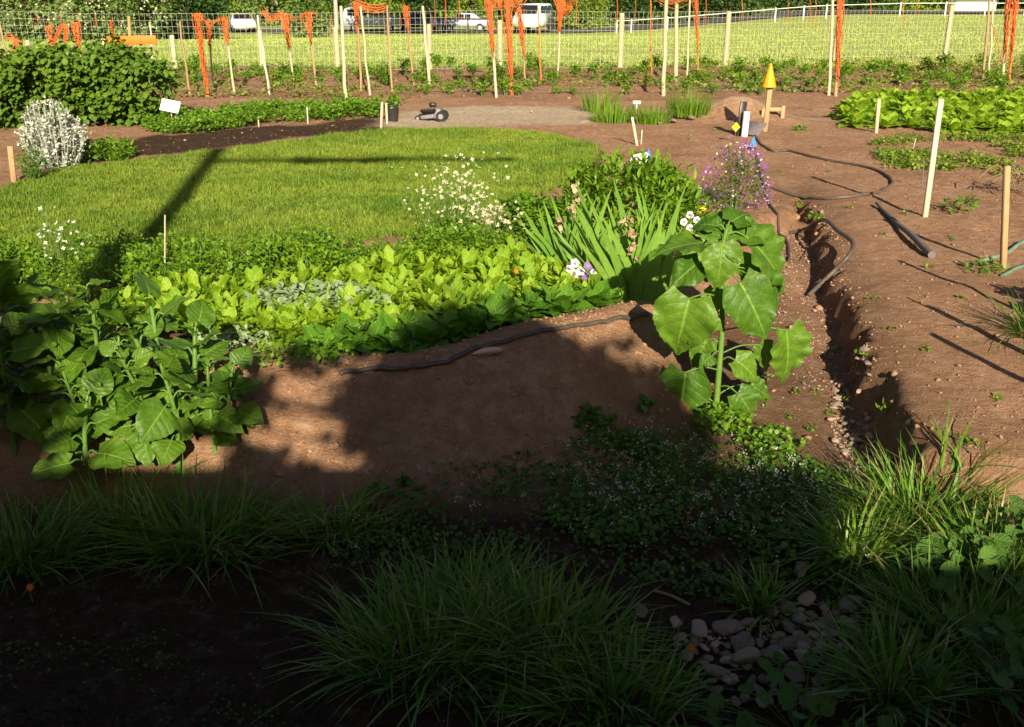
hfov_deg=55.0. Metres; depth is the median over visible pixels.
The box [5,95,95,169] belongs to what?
silver bush
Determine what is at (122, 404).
sunflower plant
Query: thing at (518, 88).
tomato plant
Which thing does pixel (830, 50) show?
garden stake
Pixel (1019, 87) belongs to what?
chard plant
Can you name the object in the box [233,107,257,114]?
strawberry plant
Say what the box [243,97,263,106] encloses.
strawberry plant
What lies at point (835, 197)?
garden hose
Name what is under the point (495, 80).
garden stake
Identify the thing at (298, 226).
parsley plant
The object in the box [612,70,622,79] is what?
tomato plant
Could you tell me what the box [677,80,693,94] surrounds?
tomato plant
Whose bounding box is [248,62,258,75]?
tomato plant
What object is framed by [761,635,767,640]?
stone
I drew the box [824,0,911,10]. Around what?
tree
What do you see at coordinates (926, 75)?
tomato plant
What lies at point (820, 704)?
mallow plant
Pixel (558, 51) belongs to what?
garden stake
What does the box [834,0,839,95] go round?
garden stake
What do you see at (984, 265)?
weed plant
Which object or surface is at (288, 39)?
netting
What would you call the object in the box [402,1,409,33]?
netting
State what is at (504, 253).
lettuce plant
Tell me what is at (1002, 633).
mallow plant
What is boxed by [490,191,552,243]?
leafy bush
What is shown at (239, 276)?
parsley plant
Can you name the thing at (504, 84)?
tomato plant
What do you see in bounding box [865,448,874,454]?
stone
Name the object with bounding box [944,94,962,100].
chard plant
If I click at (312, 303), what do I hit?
lettuce plant
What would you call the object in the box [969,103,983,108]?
chard plant
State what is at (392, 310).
lettuce plant
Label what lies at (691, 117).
stone
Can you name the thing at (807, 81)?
potato plant
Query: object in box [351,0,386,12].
netting strand
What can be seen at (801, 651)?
stone
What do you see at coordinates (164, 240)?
thin stake
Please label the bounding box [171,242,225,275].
parsley plant
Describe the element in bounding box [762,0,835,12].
tree
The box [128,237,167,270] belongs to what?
parsley plant
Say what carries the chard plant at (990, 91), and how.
on the ground at (974, 356)
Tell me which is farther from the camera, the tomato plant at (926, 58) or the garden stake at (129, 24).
the tomato plant at (926, 58)
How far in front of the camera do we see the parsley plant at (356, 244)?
6.44 m
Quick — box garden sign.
[159,98,180,116]
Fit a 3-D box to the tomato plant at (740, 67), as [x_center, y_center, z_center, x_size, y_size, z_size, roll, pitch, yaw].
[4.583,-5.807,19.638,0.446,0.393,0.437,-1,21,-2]
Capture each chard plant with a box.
[827,105,855,116]
[832,99,845,106]
[833,108,856,118]
[838,92,863,104]
[838,112,872,127]
[841,98,864,107]
[842,107,870,119]
[844,112,868,122]
[851,104,863,109]
[857,100,881,105]
[858,96,870,103]
[860,88,880,93]
[863,93,876,100]
[863,112,879,123]
[865,106,875,113]
[867,103,892,112]
[867,111,900,126]
[869,115,901,128]
[870,111,902,127]
[871,94,892,100]
[871,98,890,110]
[881,88,894,94]
[886,100,910,111]
[887,99,902,109]
[891,115,929,129]
[893,91,904,99]
[896,104,916,112]
[898,105,916,118]
[900,95,916,103]
[901,113,928,125]
[902,88,922,98]
[904,110,929,119]
[910,101,930,112]
[912,95,924,102]
[913,106,930,117]
[918,89,937,99]
[918,118,947,132]
[920,95,935,102]
[921,106,944,118]
[923,87,935,93]
[924,113,954,124]
[926,111,952,120]
[929,96,945,104]
[930,99,954,106]
[932,91,948,99]
[933,119,951,130]
[934,88,952,95]
[942,118,974,133]
[943,105,963,114]
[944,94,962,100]
[946,96,962,101]
[947,104,964,113]
[948,111,963,118]
[952,91,970,99]
[955,99,971,104]
[957,104,980,116]
[958,91,973,101]
[959,119,983,132]
[960,116,980,127]
[967,93,992,102]
[968,112,989,126]
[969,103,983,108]
[970,99,983,104]
[975,87,990,93]
[976,107,995,117]
[977,99,1000,110]
[978,88,1000,100]
[978,105,997,117]
[978,111,998,124]
[979,117,998,128]
[984,104,1004,113]
[987,119,1022,134]
[988,95,1005,100]
[989,115,1023,130]
[994,98,1009,107]
[994,111,1004,117]
[997,90,1009,94]
[997,101,1015,109]
[998,88,1010,94]
[999,102,1015,111]
[1002,104,1023,111]
[1004,110,1020,117]
[1005,94,1023,103]
[1007,85,1023,91]
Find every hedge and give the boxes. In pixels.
[0,33,183,128]
[24,0,1016,21]
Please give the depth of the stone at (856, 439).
4.62 m
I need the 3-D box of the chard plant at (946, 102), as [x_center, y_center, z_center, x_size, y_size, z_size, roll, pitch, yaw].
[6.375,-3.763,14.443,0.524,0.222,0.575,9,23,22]
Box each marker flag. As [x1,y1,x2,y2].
[732,122,739,134]
[749,137,755,148]
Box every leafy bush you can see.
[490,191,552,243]
[518,144,713,245]
[607,149,669,174]
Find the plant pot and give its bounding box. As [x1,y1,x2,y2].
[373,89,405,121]
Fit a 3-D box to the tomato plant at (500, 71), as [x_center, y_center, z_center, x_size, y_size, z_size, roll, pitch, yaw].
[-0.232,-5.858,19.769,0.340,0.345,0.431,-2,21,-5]
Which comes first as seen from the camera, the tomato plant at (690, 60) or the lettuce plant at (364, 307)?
the lettuce plant at (364, 307)
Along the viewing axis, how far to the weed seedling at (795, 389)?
5.05 m
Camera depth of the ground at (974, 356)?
4.38 m
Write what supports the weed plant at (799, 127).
on the ground at (974, 356)
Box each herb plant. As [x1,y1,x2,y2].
[183,323,277,352]
[252,334,349,368]
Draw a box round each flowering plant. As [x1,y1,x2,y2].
[36,200,92,282]
[391,148,514,240]
[459,193,524,252]
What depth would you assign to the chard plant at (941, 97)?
15.34 m
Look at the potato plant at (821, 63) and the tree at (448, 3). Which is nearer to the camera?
the potato plant at (821, 63)
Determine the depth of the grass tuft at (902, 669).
2.90 m
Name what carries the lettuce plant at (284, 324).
on the ground at (974, 356)
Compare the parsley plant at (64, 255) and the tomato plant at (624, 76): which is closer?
the parsley plant at (64, 255)
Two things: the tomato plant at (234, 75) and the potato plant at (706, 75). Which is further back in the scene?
the potato plant at (706, 75)
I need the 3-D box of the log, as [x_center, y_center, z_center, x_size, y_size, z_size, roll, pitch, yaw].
[2.923,-1.027,7.402,0.058,0.067,1.614,2,21,6]
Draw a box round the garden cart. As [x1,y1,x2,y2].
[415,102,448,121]
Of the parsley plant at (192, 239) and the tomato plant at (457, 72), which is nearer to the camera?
the parsley plant at (192, 239)
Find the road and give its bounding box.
[53,11,1022,32]
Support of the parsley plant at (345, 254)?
on the ground at (974, 356)
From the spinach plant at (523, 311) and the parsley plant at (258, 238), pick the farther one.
the parsley plant at (258, 238)
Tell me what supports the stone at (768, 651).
on the ground at (974, 356)
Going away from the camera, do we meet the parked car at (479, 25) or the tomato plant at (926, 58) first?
the tomato plant at (926, 58)
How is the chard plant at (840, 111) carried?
on the ground at (974, 356)
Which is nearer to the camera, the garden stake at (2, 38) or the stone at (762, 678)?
the stone at (762, 678)
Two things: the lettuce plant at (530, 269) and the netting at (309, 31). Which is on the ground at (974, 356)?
the lettuce plant at (530, 269)
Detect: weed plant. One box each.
[77,133,140,162]
[354,473,428,511]
[571,401,619,431]
[637,393,658,412]
[691,401,754,434]
[734,421,811,457]
[792,124,806,129]
[804,211,825,219]
[875,397,891,414]
[936,194,979,215]
[956,254,1008,276]
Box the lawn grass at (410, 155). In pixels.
[0,124,600,259]
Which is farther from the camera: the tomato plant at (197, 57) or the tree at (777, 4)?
the tree at (777, 4)
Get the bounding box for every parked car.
[228,13,255,32]
[397,13,448,31]
[444,13,489,30]
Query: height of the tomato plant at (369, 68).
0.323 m
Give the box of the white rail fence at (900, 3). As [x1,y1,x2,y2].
[616,2,1023,33]
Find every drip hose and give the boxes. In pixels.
[240,79,994,87]
[395,89,609,92]
[701,88,814,91]
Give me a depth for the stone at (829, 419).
4.82 m
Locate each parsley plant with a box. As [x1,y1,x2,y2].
[0,226,15,249]
[0,233,21,263]
[0,233,51,271]
[15,265,34,283]
[16,238,56,263]
[17,244,64,280]
[20,269,46,302]
[23,254,65,282]
[39,275,76,301]
[51,248,79,266]
[53,254,108,302]
[56,250,91,283]
[57,227,111,264]
[69,238,115,273]
[82,251,128,288]
[90,229,154,267]
[99,246,163,285]
[105,232,147,259]
[106,240,154,285]
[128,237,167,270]
[132,228,206,268]
[137,239,163,255]
[146,257,181,277]
[151,262,186,277]
[166,230,237,274]
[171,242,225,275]
[195,242,244,277]
[208,238,240,262]
[228,232,278,273]
[228,235,296,280]
[229,267,245,281]
[239,225,290,270]
[268,232,316,273]
[277,215,334,263]
[285,250,314,272]
[287,239,344,273]
[296,225,351,263]
[311,225,350,264]
[316,237,354,266]
[341,255,357,265]
[343,230,366,258]
[351,244,375,258]
[362,234,393,260]
[367,239,432,266]
[368,237,396,253]
[387,217,468,258]
[416,204,479,240]
[443,217,502,254]
[445,232,472,251]
[446,220,486,249]
[485,227,519,251]
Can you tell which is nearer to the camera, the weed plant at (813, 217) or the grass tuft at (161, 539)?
the grass tuft at (161, 539)
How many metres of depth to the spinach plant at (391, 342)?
4.71 m
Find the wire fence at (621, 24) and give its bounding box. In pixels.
[0,5,1023,71]
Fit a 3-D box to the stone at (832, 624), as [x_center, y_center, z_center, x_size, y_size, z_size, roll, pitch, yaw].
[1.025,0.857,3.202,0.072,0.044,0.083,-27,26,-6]
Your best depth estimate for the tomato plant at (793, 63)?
21.10 m
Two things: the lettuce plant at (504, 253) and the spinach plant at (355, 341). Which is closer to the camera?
the spinach plant at (355, 341)
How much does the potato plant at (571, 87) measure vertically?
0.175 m
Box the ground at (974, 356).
[0,0,1023,726]
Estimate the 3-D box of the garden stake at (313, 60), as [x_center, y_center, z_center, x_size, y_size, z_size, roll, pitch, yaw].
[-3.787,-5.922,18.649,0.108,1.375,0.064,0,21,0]
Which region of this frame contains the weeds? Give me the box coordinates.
[21,56,1023,173]
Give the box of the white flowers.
[349,413,874,590]
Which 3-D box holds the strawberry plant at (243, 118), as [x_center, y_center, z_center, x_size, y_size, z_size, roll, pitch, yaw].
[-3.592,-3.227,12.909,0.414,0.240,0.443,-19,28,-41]
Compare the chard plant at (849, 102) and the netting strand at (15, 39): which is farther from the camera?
the netting strand at (15, 39)
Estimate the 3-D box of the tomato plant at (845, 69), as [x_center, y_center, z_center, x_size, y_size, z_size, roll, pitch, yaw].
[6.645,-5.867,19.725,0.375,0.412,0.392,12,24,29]
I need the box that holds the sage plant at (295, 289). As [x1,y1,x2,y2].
[237,278,392,312]
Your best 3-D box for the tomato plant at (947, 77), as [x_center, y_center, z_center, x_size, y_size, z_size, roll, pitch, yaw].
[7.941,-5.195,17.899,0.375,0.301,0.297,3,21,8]
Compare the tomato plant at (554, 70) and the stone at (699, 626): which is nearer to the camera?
the stone at (699, 626)
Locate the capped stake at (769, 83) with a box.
[762,63,775,131]
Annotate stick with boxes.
[462,378,478,407]
[654,589,690,605]
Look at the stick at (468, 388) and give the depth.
4.40 m
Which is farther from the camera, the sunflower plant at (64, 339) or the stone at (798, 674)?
the sunflower plant at (64, 339)
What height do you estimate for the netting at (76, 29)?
0.622 m
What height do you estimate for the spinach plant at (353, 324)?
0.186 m
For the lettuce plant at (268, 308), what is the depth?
5.21 m
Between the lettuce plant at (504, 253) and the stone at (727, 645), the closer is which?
the stone at (727, 645)
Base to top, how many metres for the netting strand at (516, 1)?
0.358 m
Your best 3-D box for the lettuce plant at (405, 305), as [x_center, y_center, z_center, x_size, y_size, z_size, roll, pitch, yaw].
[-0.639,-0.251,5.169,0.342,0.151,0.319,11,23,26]
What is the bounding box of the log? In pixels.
[875,201,935,257]
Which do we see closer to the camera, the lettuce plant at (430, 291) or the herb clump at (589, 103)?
the lettuce plant at (430, 291)
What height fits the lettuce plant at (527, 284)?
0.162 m
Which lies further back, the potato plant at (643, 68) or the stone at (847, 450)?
the potato plant at (643, 68)
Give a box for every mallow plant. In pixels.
[706,651,905,726]
[892,603,991,669]
[911,611,1023,713]
[914,526,1023,603]
[962,495,1023,554]
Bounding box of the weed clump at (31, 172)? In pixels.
[10,134,46,179]
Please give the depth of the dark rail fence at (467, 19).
77.40 m
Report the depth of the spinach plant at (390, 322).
4.89 m
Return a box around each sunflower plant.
[0,258,52,416]
[0,264,59,369]
[0,277,73,406]
[0,285,95,404]
[0,312,62,456]
[28,367,135,490]
[30,300,114,395]
[31,355,101,464]
[41,284,146,439]
[58,278,149,378]
[86,303,151,424]
[92,308,191,401]
[99,340,196,467]
[100,271,205,399]
[123,343,218,474]
[156,299,243,413]
[179,354,243,453]
[194,346,263,428]
[648,205,812,413]
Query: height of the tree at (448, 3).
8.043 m
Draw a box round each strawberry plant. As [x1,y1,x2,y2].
[140,113,170,133]
[147,118,173,132]
[157,116,186,134]
[165,112,189,120]
[166,105,193,114]
[170,108,195,117]
[174,119,200,133]
[175,113,202,131]
[183,113,221,132]
[188,106,214,114]
[190,111,217,129]
[191,108,214,116]
[203,115,226,130]
[205,107,232,122]
[215,112,230,127]
[217,101,243,114]
[219,101,241,108]
[220,115,244,128]
[221,109,253,126]
[227,109,259,126]
[233,100,258,112]
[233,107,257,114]
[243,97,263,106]
[244,106,263,123]
[247,104,274,120]
[249,101,277,118]
[253,97,286,109]
[258,104,286,121]
[277,104,298,113]
[279,99,301,110]
[279,107,295,122]
[290,100,313,113]
[292,107,314,122]
[299,95,325,105]
[304,99,333,120]
[304,101,320,117]
[319,98,337,106]
[319,103,349,121]
[328,93,355,101]
[329,104,348,116]
[333,97,357,113]
[334,100,349,111]
[338,99,363,117]
[349,95,382,107]
[350,104,372,115]
[357,99,380,117]
[362,96,382,111]
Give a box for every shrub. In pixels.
[0,0,35,39]
[0,0,43,37]
[0,0,114,41]
[51,0,182,40]
[130,0,234,39]
[278,0,333,37]
[553,0,609,28]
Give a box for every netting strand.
[4,33,17,46]
[11,36,22,50]
[50,24,68,44]
[200,16,222,26]
[261,7,287,30]
[269,12,319,22]
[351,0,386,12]
[486,0,526,8]
[553,0,575,17]
[655,0,693,8]
[991,21,1002,60]
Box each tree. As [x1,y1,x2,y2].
[16,0,117,38]
[81,0,207,37]
[165,0,259,27]
[226,0,321,27]
[277,0,352,26]
[333,0,338,28]
[353,0,411,34]
[397,0,455,33]
[434,0,521,27]
[493,0,563,26]
[573,0,647,25]
[620,0,712,23]
[699,0,775,19]
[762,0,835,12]
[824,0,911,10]
[879,0,947,10]
[996,0,1023,8]
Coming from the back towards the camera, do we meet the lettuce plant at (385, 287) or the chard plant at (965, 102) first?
the chard plant at (965, 102)
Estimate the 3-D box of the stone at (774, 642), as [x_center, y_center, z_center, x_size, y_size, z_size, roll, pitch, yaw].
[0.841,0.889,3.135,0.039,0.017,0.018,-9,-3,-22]
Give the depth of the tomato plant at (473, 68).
19.77 m
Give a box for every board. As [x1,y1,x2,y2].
[106,35,156,44]
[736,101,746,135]
[748,121,766,135]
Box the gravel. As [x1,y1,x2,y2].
[684,232,872,674]
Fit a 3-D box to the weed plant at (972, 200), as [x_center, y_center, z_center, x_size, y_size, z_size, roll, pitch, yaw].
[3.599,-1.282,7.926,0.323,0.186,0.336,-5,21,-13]
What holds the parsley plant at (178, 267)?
on the ground at (974, 356)
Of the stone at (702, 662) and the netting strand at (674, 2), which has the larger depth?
the netting strand at (674, 2)
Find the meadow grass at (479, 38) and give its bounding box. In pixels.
[0,15,1023,66]
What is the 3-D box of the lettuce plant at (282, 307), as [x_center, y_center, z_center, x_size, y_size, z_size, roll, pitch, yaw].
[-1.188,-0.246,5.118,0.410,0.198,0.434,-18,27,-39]
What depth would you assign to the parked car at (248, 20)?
79.16 m
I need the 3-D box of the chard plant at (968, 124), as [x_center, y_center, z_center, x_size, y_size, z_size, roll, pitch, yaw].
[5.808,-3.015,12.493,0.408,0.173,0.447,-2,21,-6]
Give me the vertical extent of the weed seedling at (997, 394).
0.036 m
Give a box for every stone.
[634,602,647,617]
[660,560,670,570]
[670,615,682,626]
[672,632,686,640]
[681,649,693,660]
[688,115,695,119]
[691,619,707,636]
[691,637,697,646]
[692,635,702,642]
[699,643,709,650]
[699,660,708,666]
[704,654,713,661]
[704,664,730,677]
[710,685,723,693]
[711,640,719,646]
[712,619,744,636]
[712,647,718,653]
[719,650,730,656]
[719,656,731,663]
[721,674,732,683]
[723,642,731,649]
[727,653,740,667]
[730,635,754,650]
[730,673,739,684]
[731,696,740,705]
[732,646,760,663]
[736,631,750,635]
[740,617,756,627]
[740,693,749,702]
[741,664,751,670]
[746,674,756,685]
[754,684,764,690]
[755,696,773,708]
[756,638,763,648]
[756,686,761,696]
[757,673,768,683]
[759,625,768,631]
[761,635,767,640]
[762,644,782,662]
[768,605,779,617]
[768,687,778,696]
[770,631,786,639]
[770,639,778,643]
[778,598,797,613]
[778,635,798,651]
[778,650,788,664]
[780,620,794,632]
[782,661,806,682]
[791,611,806,623]
[792,630,803,635]
[793,561,806,577]
[794,649,807,664]
[794,683,802,690]
[797,590,815,605]
[797,607,804,611]
[797,633,812,646]
[797,641,809,650]
[798,695,804,708]
[803,610,817,619]
[803,623,814,628]
[803,691,816,696]
[807,630,818,637]
[811,646,823,654]
[811,677,820,687]
[812,621,826,631]
[814,641,831,650]
[817,617,837,631]
[819,605,827,611]
[821,611,830,616]
[822,686,836,698]
[826,417,836,421]
[826,629,838,637]
[829,400,840,406]
[831,437,839,443]
[831,608,839,614]
[836,615,859,629]
[836,642,849,651]
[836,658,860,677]
[837,382,845,388]
[838,595,863,612]
[840,448,850,453]
[844,682,860,687]
[848,441,856,445]
[849,437,862,442]
[853,648,879,658]
[855,478,867,483]
[859,346,869,351]
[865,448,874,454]
[866,432,873,438]
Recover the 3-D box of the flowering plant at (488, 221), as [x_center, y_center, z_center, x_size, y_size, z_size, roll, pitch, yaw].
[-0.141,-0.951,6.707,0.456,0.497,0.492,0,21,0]
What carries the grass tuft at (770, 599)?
on the ground at (974, 356)
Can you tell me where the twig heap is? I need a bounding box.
[978,163,1023,189]
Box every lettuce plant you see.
[85,284,147,314]
[121,272,171,296]
[121,293,156,316]
[129,287,212,332]
[134,301,160,317]
[139,277,200,300]
[167,271,209,288]
[168,268,237,297]
[173,288,226,315]
[175,294,218,334]
[188,303,256,340]
[194,292,253,334]
[195,276,250,298]
[200,274,242,295]
[207,291,240,304]
[215,293,277,342]
[220,275,274,307]
[231,308,286,346]
[234,265,275,289]
[250,297,309,343]
[252,303,279,311]
[261,310,317,348]
[264,272,321,297]
[265,272,287,291]
[273,261,335,282]
[290,301,340,337]
[292,284,338,313]
[310,301,363,328]
[315,264,366,286]
[321,283,389,323]
[324,260,358,273]
[325,279,376,302]
[339,261,381,286]
[352,252,379,273]
[355,300,383,320]
[358,290,390,309]
[359,257,380,273]
[359,313,373,330]
[362,303,414,323]
[363,245,425,276]
[368,299,409,319]
[369,250,426,269]
[369,272,423,303]
[371,273,412,289]
[380,272,428,300]
[384,264,422,277]
[386,292,418,307]
[396,250,454,278]
[399,291,452,313]
[399,305,433,318]
[401,272,469,298]
[402,283,443,306]
[404,242,434,265]
[404,269,440,290]
[407,253,437,270]
[408,270,432,282]
[414,294,465,320]
[415,276,481,309]
[429,273,457,285]
[430,254,467,279]
[430,282,477,312]
[436,244,481,262]
[436,247,483,273]
[441,266,477,279]
[459,285,498,308]
[460,262,522,290]
[461,266,480,281]
[464,256,527,280]
[464,279,497,295]
[472,245,496,261]
[490,247,523,266]
[492,236,533,260]
[494,281,520,294]
[502,275,523,281]
[505,251,554,285]
[507,259,553,288]
[507,277,536,295]
[517,291,538,300]
[527,276,542,284]
[529,280,584,312]
[531,266,583,284]
[534,252,555,270]
[534,260,559,285]
[545,256,569,272]
[545,268,580,290]
[549,278,576,289]
[574,280,597,289]
[578,264,627,298]
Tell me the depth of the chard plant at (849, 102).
14.50 m
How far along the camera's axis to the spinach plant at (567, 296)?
5.21 m
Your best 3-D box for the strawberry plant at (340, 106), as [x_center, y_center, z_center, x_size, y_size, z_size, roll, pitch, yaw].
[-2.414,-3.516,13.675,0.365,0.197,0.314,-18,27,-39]
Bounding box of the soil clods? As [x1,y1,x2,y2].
[0,66,1023,525]
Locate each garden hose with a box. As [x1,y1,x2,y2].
[339,312,649,375]
[754,135,893,199]
[754,147,790,260]
[788,218,854,296]
[799,234,808,261]
[973,240,1023,264]
[1000,264,1023,276]
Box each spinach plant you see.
[287,324,355,357]
[292,320,347,354]
[326,328,370,355]
[337,312,377,337]
[338,317,385,353]
[356,322,425,354]
[361,314,389,328]
[377,308,414,325]
[381,312,418,346]
[396,310,431,335]
[396,313,455,352]
[425,306,457,323]
[427,310,488,346]
[434,299,462,315]
[452,300,515,337]
[457,291,494,310]
[469,290,505,310]
[471,293,531,329]
[477,282,523,296]
[503,292,546,319]
[512,285,546,300]
[521,289,560,318]
[525,282,595,316]
[573,277,619,307]
[609,281,627,303]
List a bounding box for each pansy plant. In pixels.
[551,258,603,287]
[630,152,648,164]
[680,211,704,241]
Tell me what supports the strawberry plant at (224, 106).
on the ground at (974, 356)
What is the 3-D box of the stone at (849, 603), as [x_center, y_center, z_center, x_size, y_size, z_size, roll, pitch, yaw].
[1.139,0.802,3.302,0.081,0.040,0.089,5,21,13]
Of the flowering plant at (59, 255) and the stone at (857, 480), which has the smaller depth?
the stone at (857, 480)
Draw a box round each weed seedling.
[785,414,799,420]
[790,387,800,393]
[804,422,817,430]
[825,408,839,414]
[921,345,930,351]
[952,433,970,441]
[965,436,980,445]
[991,392,1004,401]
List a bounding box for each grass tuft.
[0,453,214,590]
[0,476,154,597]
[40,448,381,609]
[231,468,431,565]
[250,542,600,726]
[354,525,588,676]
[382,547,695,726]
[454,602,744,726]
[695,555,827,644]
[733,483,967,635]
[735,589,1023,726]
[763,391,1023,597]
[773,522,1023,726]
[853,478,1023,631]
[929,289,1023,353]
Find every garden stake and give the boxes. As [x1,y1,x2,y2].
[0,24,5,51]
[127,16,132,49]
[149,22,152,58]
[179,21,190,94]
[195,14,209,96]
[209,19,213,88]
[223,18,235,93]
[256,15,269,94]
[284,14,294,83]
[308,18,316,84]
[339,6,347,99]
[356,5,361,90]
[360,6,370,94]
[386,5,392,90]
[406,7,414,84]
[421,6,430,83]
[488,6,497,97]
[506,1,513,94]
[519,12,525,82]
[537,5,541,84]
[557,9,559,73]
[650,0,651,73]
[661,0,667,95]
[673,3,678,80]
[686,0,690,74]
[695,13,698,69]
[827,0,833,95]
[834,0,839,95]
[981,0,989,78]
[988,0,994,70]
[1002,0,1007,73]
[1008,0,1015,82]
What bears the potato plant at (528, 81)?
on the ground at (974, 356)
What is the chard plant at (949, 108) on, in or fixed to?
on the ground at (974, 356)
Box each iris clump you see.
[520,181,627,267]
[549,178,721,302]
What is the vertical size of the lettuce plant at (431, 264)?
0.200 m
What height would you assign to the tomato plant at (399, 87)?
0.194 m
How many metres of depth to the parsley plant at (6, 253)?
5.87 m
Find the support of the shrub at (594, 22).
on the ground at (974, 356)
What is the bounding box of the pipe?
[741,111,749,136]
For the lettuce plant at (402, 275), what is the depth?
5.56 m
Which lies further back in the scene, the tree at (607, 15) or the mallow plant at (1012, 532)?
the tree at (607, 15)
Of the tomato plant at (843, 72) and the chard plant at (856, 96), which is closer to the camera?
the chard plant at (856, 96)
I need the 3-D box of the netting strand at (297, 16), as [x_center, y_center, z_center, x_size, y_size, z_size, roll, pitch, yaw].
[-3.887,-6.183,17.563,0.900,0.182,0.035,0,21,0]
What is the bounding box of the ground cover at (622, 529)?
[0,423,901,726]
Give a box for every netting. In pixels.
[45,22,53,44]
[71,20,81,49]
[109,21,114,35]
[192,13,207,89]
[206,20,211,49]
[219,16,229,44]
[281,13,291,49]
[302,10,312,43]
[353,2,359,32]
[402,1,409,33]
[484,0,494,60]
[499,0,513,88]
[514,7,525,59]
[556,0,565,33]
[692,0,698,54]
[836,0,844,87]
[1003,0,1011,62]
[1009,0,1017,62]
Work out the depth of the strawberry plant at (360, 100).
14.22 m
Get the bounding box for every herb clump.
[576,84,622,112]
[585,101,639,123]
[624,102,679,124]
[660,87,718,117]
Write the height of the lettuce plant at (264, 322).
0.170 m
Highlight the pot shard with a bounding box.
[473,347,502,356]
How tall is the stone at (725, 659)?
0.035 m
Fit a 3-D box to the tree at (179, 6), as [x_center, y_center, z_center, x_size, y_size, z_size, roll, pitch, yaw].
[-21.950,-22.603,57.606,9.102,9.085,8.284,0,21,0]
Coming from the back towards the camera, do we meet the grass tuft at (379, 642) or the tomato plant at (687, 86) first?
the tomato plant at (687, 86)
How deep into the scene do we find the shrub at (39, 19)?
51.94 m
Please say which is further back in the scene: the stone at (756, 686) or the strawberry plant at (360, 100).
the strawberry plant at (360, 100)
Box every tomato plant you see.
[173,57,192,75]
[185,59,207,79]
[186,52,199,71]
[209,62,222,75]
[222,59,238,68]
[223,69,237,84]
[242,69,253,76]
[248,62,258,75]
[257,63,269,74]
[272,70,287,86]
[276,62,294,77]
[284,69,305,87]
[286,63,304,75]
[312,73,330,86]
[328,64,347,81]
[334,70,349,86]
[363,62,377,74]
[373,63,392,84]
[381,73,393,84]
[393,82,404,93]
[397,58,416,74]
[410,68,426,88]
[417,57,425,68]
[421,84,431,95]
[423,53,445,71]
[429,73,442,85]
[442,56,457,70]
[442,83,455,95]
[452,65,464,78]
[460,61,480,79]
[474,80,491,96]
[481,56,500,73]
[492,63,507,77]
[497,76,513,95]
[509,81,525,95]
[512,68,522,79]
[520,52,536,68]
[527,57,545,75]
[544,68,563,86]
[545,66,561,79]
[569,64,583,77]
[585,60,603,79]
[598,71,614,87]
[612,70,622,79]
[614,69,632,85]
[618,82,634,94]
[639,58,653,71]
[639,75,653,88]
[646,54,662,72]
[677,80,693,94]
[680,56,695,69]
[686,67,705,84]
[699,53,715,70]
[709,82,717,94]
[717,67,730,80]
[730,56,748,66]
[731,63,749,80]
[743,81,760,95]
[749,67,763,80]
[754,83,766,96]
[758,55,774,73]
[766,62,784,80]
[781,61,790,72]
[787,57,798,71]
[795,63,810,77]
[814,67,826,79]
[821,75,834,85]
[839,61,853,78]
[839,67,849,78]
[861,57,882,75]
[861,75,871,85]
[893,71,910,83]
[895,62,915,79]
[918,56,934,70]
[919,80,932,88]
[920,70,935,81]
[923,60,936,68]
[936,50,956,68]
[937,70,959,85]
[947,77,965,91]
[959,71,975,83]
[962,62,972,70]
[970,52,994,70]
[987,74,1011,88]
[992,66,1001,76]
[1014,54,1023,71]
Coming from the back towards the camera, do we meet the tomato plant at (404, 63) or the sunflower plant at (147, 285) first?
the tomato plant at (404, 63)
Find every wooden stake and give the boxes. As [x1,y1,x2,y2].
[7,146,16,181]
[380,102,382,127]
[385,103,387,123]
[631,117,637,145]
[874,99,880,132]
[921,160,924,187]
[922,99,943,216]
[999,165,1010,267]
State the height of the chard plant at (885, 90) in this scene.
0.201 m
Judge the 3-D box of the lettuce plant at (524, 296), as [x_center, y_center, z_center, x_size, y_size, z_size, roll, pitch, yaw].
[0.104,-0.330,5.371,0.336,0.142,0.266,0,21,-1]
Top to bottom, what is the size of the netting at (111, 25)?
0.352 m
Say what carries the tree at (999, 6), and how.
on the ground at (974, 356)
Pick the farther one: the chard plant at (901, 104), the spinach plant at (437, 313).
the chard plant at (901, 104)
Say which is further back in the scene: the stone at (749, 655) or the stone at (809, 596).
the stone at (809, 596)
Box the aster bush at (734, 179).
[696,138,773,211]
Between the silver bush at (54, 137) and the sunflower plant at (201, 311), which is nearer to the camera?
the sunflower plant at (201, 311)
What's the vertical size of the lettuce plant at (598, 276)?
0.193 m
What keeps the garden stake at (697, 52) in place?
on the ground at (974, 356)
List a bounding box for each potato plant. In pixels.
[185,71,204,86]
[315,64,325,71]
[350,66,371,78]
[421,68,437,79]
[452,77,470,88]
[474,73,492,87]
[496,72,516,87]
[522,79,534,87]
[549,84,565,93]
[567,84,577,94]
[598,63,617,71]
[624,64,638,72]
[635,61,654,74]
[694,69,719,80]
[730,71,751,85]
[752,72,765,82]
[776,74,794,85]
[804,76,817,84]
[814,58,833,69]
[873,56,896,71]
[888,61,911,71]
[933,68,946,78]
[978,67,995,77]
[984,69,1016,85]
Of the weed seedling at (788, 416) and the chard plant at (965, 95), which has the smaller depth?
the weed seedling at (788, 416)
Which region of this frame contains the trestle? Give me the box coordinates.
[761,105,784,117]
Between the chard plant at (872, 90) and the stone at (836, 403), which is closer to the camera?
the stone at (836, 403)
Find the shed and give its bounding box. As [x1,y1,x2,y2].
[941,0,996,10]
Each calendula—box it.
[26,584,33,602]
[686,644,694,651]
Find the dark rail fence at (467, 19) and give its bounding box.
[409,18,497,33]
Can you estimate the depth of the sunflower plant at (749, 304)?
4.67 m
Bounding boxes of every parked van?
[343,7,400,31]
[512,3,553,32]
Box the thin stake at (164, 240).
[164,215,165,266]
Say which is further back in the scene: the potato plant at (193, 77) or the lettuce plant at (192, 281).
the potato plant at (193, 77)

